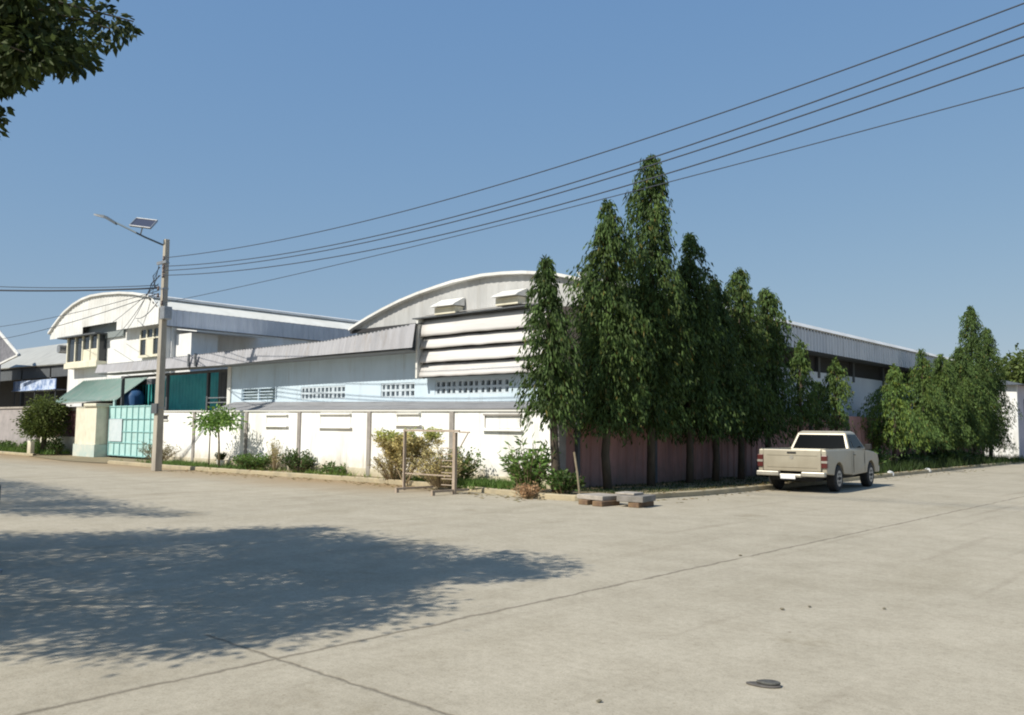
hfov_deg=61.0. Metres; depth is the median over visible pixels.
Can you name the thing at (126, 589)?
road
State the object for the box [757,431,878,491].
pickup truck
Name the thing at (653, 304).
mast tree
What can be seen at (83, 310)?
cable
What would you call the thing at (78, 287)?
cable
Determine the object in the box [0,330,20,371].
house
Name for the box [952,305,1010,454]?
mast tree
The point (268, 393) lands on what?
window
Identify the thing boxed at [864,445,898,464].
green bush
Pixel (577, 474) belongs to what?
wooden stake
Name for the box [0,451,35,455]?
kerb
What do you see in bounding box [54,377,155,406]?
lean to
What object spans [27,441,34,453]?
marker post
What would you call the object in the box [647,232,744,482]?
mast tree
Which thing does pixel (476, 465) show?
green bush
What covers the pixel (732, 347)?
mast tree
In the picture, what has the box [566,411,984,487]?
sheet fence
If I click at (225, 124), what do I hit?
sky
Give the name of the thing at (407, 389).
window
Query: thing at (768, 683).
flattened shoe
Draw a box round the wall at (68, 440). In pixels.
[40,406,80,454]
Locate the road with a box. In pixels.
[0,453,1023,714]
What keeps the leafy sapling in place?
on the verge
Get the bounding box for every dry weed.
[264,438,286,470]
[367,450,417,479]
[511,480,542,498]
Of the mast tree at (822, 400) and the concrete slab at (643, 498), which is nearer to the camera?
the concrete slab at (643, 498)
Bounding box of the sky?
[0,0,1023,371]
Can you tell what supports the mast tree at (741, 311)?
on the verge
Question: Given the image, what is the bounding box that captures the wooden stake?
[573,452,580,493]
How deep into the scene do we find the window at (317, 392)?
31.09 m
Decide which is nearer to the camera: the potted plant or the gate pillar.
the potted plant
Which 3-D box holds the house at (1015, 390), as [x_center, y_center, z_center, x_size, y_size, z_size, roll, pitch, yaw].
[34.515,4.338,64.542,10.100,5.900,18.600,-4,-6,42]
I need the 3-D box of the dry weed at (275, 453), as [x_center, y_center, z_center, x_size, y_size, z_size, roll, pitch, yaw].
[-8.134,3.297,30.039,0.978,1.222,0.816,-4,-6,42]
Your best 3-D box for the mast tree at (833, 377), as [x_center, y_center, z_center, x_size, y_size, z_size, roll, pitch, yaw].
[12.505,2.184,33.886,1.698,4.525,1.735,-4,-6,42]
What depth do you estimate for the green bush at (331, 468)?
27.73 m
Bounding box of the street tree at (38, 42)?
[0,0,143,140]
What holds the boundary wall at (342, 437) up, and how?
on the verge
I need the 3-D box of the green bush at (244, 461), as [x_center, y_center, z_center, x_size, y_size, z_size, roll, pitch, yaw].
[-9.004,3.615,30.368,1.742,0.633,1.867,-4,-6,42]
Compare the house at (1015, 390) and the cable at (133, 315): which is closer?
the cable at (133, 315)
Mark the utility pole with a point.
(157, 406)
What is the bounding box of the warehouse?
[95,271,962,417]
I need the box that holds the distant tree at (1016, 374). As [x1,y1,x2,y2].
[996,343,1023,383]
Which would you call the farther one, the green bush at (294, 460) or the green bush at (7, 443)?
the green bush at (7, 443)
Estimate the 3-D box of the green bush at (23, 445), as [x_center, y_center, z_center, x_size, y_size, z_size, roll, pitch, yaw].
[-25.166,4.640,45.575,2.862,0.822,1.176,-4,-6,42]
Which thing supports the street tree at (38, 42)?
on the road
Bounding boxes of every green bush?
[0,440,17,447]
[18,439,40,450]
[43,436,67,454]
[229,452,281,469]
[277,447,316,472]
[316,460,346,474]
[432,446,484,479]
[498,432,560,489]
[536,468,585,493]
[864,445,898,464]
[891,448,984,463]
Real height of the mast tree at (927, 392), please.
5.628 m
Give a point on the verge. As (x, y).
(544, 490)
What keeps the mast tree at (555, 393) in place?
on the verge
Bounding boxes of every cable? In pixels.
[0,285,157,287]
[0,287,156,291]
[0,291,156,326]
[3,294,155,338]
[74,283,158,343]
[107,275,158,342]
[120,269,158,336]
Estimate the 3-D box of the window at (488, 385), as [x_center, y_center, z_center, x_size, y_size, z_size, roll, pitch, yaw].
[-1.190,0.886,26.199,3.240,0.500,0.177,-4,-6,42]
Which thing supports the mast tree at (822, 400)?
on the verge
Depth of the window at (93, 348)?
48.38 m
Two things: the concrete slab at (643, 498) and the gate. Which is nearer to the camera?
the concrete slab at (643, 498)
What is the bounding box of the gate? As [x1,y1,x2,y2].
[107,400,153,457]
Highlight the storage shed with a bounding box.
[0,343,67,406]
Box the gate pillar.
[72,403,112,456]
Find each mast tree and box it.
[508,254,587,491]
[562,199,659,489]
[610,154,702,485]
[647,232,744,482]
[693,278,762,480]
[711,267,786,478]
[744,286,803,476]
[783,339,831,431]
[803,380,838,430]
[813,356,857,433]
[854,363,950,462]
[900,348,966,455]
[917,354,978,457]
[941,346,991,455]
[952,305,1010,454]
[973,327,1022,456]
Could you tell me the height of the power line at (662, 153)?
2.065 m
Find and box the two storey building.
[48,291,358,406]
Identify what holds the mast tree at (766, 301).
on the verge
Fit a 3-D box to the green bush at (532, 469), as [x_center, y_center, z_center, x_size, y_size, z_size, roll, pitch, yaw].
[0.400,2.540,21.314,1.547,1.493,1.713,2,-5,-12]
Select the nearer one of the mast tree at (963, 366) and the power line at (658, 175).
the power line at (658, 175)
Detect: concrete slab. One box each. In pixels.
[577,493,617,500]
[615,491,643,494]
[617,494,655,502]
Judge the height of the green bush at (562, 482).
0.644 m
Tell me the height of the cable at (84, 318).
0.402 m
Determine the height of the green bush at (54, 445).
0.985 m
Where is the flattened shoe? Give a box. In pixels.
[746,679,781,688]
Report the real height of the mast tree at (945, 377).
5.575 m
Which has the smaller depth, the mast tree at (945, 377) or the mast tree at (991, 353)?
the mast tree at (945, 377)
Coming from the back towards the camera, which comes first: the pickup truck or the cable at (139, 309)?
the cable at (139, 309)
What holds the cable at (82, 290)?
attached to the utility pole
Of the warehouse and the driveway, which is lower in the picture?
the driveway
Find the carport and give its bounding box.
[118,369,227,457]
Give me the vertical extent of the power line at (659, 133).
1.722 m
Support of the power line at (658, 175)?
attached to the utility pole
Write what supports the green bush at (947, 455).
on the verge
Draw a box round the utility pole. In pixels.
[149,239,171,470]
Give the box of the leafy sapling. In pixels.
[184,400,247,467]
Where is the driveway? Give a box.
[33,455,146,462]
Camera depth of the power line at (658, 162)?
16.75 m
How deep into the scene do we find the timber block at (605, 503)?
18.29 m
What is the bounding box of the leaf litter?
[171,465,984,502]
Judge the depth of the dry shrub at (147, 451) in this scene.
34.69 m
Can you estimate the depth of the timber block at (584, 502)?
18.61 m
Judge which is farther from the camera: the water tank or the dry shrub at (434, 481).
the water tank
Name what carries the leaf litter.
on the road
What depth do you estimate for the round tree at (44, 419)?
44.14 m
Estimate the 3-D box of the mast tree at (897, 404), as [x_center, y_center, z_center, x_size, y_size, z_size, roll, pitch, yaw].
[16.820,2.493,37.587,3.789,4.622,3.575,-4,-6,42]
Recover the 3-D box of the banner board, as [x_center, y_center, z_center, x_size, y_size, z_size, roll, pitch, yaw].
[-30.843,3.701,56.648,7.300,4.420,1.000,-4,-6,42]
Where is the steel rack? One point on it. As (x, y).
(454, 490)
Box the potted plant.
[214,452,227,465]
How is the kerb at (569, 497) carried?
on the road
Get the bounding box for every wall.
[0,406,39,444]
[40,406,80,454]
[162,410,565,488]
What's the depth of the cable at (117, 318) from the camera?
37.53 m
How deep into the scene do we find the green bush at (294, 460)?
28.77 m
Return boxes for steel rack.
[395,429,469,495]
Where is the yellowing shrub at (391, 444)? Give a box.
[369,426,444,482]
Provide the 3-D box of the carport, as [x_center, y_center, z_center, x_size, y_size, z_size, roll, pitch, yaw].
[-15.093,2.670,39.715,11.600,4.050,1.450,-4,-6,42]
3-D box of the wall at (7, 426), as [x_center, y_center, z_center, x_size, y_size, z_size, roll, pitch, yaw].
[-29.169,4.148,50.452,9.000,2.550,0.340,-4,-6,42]
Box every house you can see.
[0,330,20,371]
[985,381,1023,458]
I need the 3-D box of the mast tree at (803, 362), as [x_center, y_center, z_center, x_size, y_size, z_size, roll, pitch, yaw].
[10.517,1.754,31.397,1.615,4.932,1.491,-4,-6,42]
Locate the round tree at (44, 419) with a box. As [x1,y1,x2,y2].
[9,389,71,454]
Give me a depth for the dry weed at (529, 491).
20.06 m
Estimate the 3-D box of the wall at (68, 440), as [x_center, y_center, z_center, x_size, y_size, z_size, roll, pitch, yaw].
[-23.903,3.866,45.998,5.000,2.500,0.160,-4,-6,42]
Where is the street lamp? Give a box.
[94,214,162,245]
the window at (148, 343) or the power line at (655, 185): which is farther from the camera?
the window at (148, 343)
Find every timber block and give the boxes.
[578,499,597,504]
[592,500,619,506]
[628,501,653,507]
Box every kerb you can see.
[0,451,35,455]
[107,460,1023,500]
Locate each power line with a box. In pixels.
[163,36,1023,270]
[163,54,1023,275]
[164,3,1023,257]
[164,22,1023,266]
[165,87,1023,302]
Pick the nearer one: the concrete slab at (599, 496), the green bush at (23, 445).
the concrete slab at (599, 496)
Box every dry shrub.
[137,439,181,461]
[407,442,473,487]
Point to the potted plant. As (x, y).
(223, 455)
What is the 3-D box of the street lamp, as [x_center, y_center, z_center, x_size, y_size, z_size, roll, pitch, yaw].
[-13.717,-4.567,31.258,2.831,1.280,0.628,-1,-5,18]
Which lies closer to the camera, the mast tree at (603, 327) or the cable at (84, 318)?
the mast tree at (603, 327)
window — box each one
[66,334,106,363]
[138,328,158,357]
[242,388,274,400]
[301,385,344,399]
[381,382,414,397]
[435,378,508,394]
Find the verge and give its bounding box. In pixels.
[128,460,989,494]
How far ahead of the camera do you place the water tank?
42.94 m
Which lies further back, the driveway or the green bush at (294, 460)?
the driveway
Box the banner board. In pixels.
[11,378,66,406]
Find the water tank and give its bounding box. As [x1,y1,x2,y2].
[116,388,144,456]
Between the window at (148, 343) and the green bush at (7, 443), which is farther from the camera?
the green bush at (7, 443)
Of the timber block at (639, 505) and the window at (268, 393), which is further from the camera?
the window at (268, 393)
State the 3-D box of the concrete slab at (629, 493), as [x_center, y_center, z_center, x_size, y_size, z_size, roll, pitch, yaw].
[2.498,2.886,18.483,0.450,0.047,0.450,-3,-6,36]
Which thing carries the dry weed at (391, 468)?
on the verge

